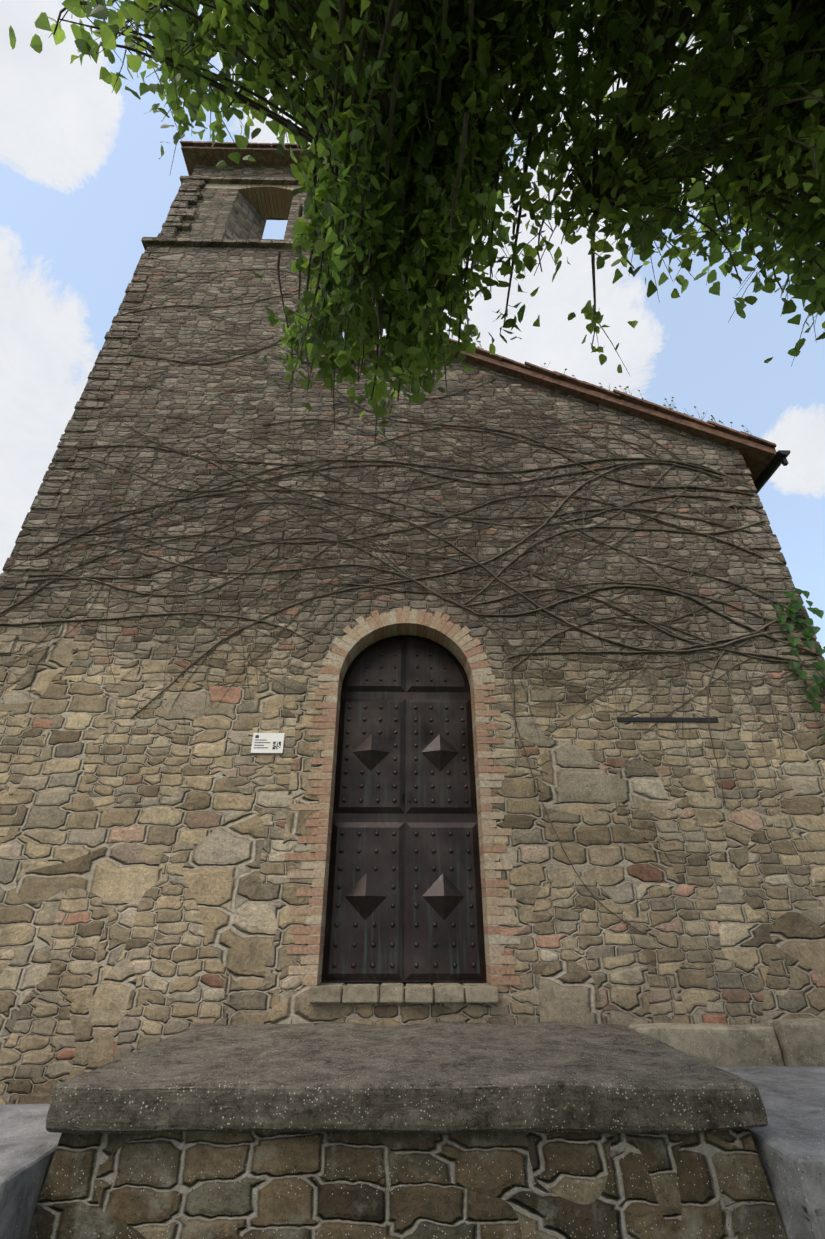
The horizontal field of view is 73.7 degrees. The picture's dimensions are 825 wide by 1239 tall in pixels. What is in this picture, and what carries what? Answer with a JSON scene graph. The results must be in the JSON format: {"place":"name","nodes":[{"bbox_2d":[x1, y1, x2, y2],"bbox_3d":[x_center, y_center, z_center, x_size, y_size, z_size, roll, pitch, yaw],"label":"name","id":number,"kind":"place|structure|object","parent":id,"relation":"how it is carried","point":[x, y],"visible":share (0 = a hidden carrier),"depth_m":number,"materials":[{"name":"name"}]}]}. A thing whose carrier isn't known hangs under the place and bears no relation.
{"place":"outdoors","nodes":[
{"label":"outdoors","id":0,"kind":"place"},
{"bbox_2d":[0,0,824,658],"label":"sky","id":1,"kind":"structure","parent":0,"point":[83,177],"materials":[{"name":"blue"}]},
{"label":"ground","id":2,"kind":"structure","parent":0,"visible":0},
{"bbox_2d":[27,1128,786,1238],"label":"low stone wall","id":3,"kind":"structure","parent":2,"relation":"on","point":[353,1185],"depth_m":2.11,"materials":[{"name":"beige stone"}]},
{"bbox_2d":[46,1022,767,1134],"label":"landing slab","id":4,"kind":"structure","parent":3,"relation":"on","point":[443,1078],"depth_m":2.23,"materials":[{"name":"stone"}]},
{"bbox_2d":[0,237,824,1103],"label":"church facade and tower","id":5,"kind":"structure","parent":2,"relation":"on","point":[148,889],"depth_m":4.70,"materials":[{"name":"stone"}]},
{"bbox_2d":[176,165,339,239],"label":"belfry walls","id":6,"kind":"structure","parent":5,"relation":"on","point":[229,213],"depth_m":9.24,"materials":[{"name":"beige stone"}]},
{"bbox_2d":[205,183,300,218],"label":"arch","id":7,"kind":"structure","parent":6,"relation":"attached to","point":[271,201],"depth_m":9.49,"materials":[{"name":"brown wood"}]},
{"bbox_2d":[180,141,329,175],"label":"belfry roof tiles","id":8,"kind":"object","parent":6,"relation":"on","point":[195,153],"visible":0.25,"depth_m":9.68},
{"bbox_2d":[251,733,284,752],"bbox_3d":[-1.206,1.030,4.591,0.260,0.170,0.014,1,-30,-1],"label":"info plaque","id":9,"kind":"object","parent":5,"relation":"attached to","point":[267,742],"visible":1,"depth_m":4.59,"materials":[{"name":"white plastic"}]},
{"bbox_2d":[285,606,519,984],"bbox_3d":[-0.098,1.258,4.646,1.737,3.029,0.277,1,-30,-1],"label":"brick door surround","id":10,"kind":"object","parent":5,"relation":"attached to","point":[396,630],"visible":0.85,"depth_m":4.48,"materials":[{"name":"beige brick"}]},
{"bbox_2d":[321,635,486,981],"bbox_3d":[-0.060,1.378,4.672,1.200,2.847,0.156,1,-30,-1],"label":"bronze door","id":11,"kind":"structure","parent":10,"relation":"attached to","point":[404,897],"depth_m":4.50,"materials":[{"name":"brown metal"}]},
{"bbox_2d":[305,611,501,985],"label":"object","id":12,"kind":"object","parent":5,"relation":"attached to","point":[333,793],"depth_m":4.39,"materials":[{"name":"beige brick"}]},
{"bbox_2d":[309,983,498,1002],"bbox_3d":[-0.060,2.610,3.854,1.277,0.094,0.345,1,-30,-1],"label":"door sill","id":13,"kind":"structure","parent":5,"relation":"attached to","point":[325,993],"depth_m":3.71,"materials":[{"name":"beige stone"}]},
{"bbox_2d":[0,250,824,933],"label":"dry creeper","id":14,"kind":"object","parent":5,"relation":"attached to","point":[496,558],"visible":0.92,"depth_m":5.70,"materials":[{"name":"brown plant"}]},
{"bbox_2d":[0,180,824,778],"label":"corner stones","id":15,"kind":"object","parent":5,"relation":"attached to","point":[124,330],"visible":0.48,"depth_m":6.03,"materials":[{"name":"grey stone"}]},
{"bbox_2d":[321,333,776,481],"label":"roof tiles","id":16,"kind":"object","parent":5,"relation":"on","point":[758,454],"visible":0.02,"depth_m":6.62,"materials":[{"name":"ceramic"}]},
{"bbox_2d":[477,341,824,737],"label":"ivy","id":17,"kind":"object","parent":16,"relation":"on","point":[792,613],"depth_m":5.13,"materials":[{"name":"green plant"}]},
{"bbox_2d":[754,450,789,493],"bbox_3d":[4.086,1.198,11.544,0.142,0.160,12.340,1,-30,-1],"label":"gutter","id":18,"kind":"object","parent":16,"relation":"attached to","point":[773,466],"visible":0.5,"depth_m":6.37,"materials":[{"name":"grey metal"}]},
{"bbox_2d":[617,717,718,721],"bbox_3d":[2.204,0.867,4.760,0.880,0.040,0.014,1,-30,-1],"label":"metal bar","id":19,"kind":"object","parent":5,"relation":"attached to","point":[650,719],"depth_m":4.75,"materials":[{"name":"grey"}]},
{"bbox_2d":[49,0,824,445],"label":"branches","id":20,"kind":"object","parent":2,"relation":"on","point":[369,46],"visible":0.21,"depth_m":1.97,"materials":[{"name":"plant"}]},
{"bbox_2d":[9,0,824,436],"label":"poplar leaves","id":21,"kind":"object","parent":20,"relation":"on","point":[585,82],"visible":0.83,"depth_m":1.97,"materials":[{"name":"green plant"}]},
{"bbox_3d":[-0.041,2.986,2.536,7.800,0.750,1.810,1,-30,-1],"label":"step base","id":22,"kind":"object","parent":2,"relation":"on","visible":0},
{"bbox_2d":[0,1104,61,1238],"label":"side step","id":23,"kind":"object","parent":22,"relation":"on","point":[28,1143],"visible":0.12,"depth_m":2.09,"materials":[{"name":"grey stone"}]},
{"bbox_2d":[629,1023,784,1066],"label":"plinth block","id":24,"kind":"structure","parent":22,"relation":"on","point":[723,1045],"depth_m":3.56,"materials":[{"name":"stone"}]},
{"bbox_2d":[718,1066,824,1238],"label":"side step","id":25,"kind":"object","parent":22,"relation":"on","point":[789,1141],"visible":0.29,"depth_m":2.20,"materials":[{"name":"grey stone"}]},
{"bbox_3d":[3.318,2.810,2.722,1.089,0.288,1.786,1,-30,-1],"label":"side step","id":26,"kind":"object","parent":22,"relation":"on","visible":0},
{"bbox_2d":[768,1017,824,1066],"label":"plinth block","id":27,"kind":"structure","parent":26,"relation":"on","point":[801,1042],"depth_m":3.56,"materials":[{"name":"stone"}]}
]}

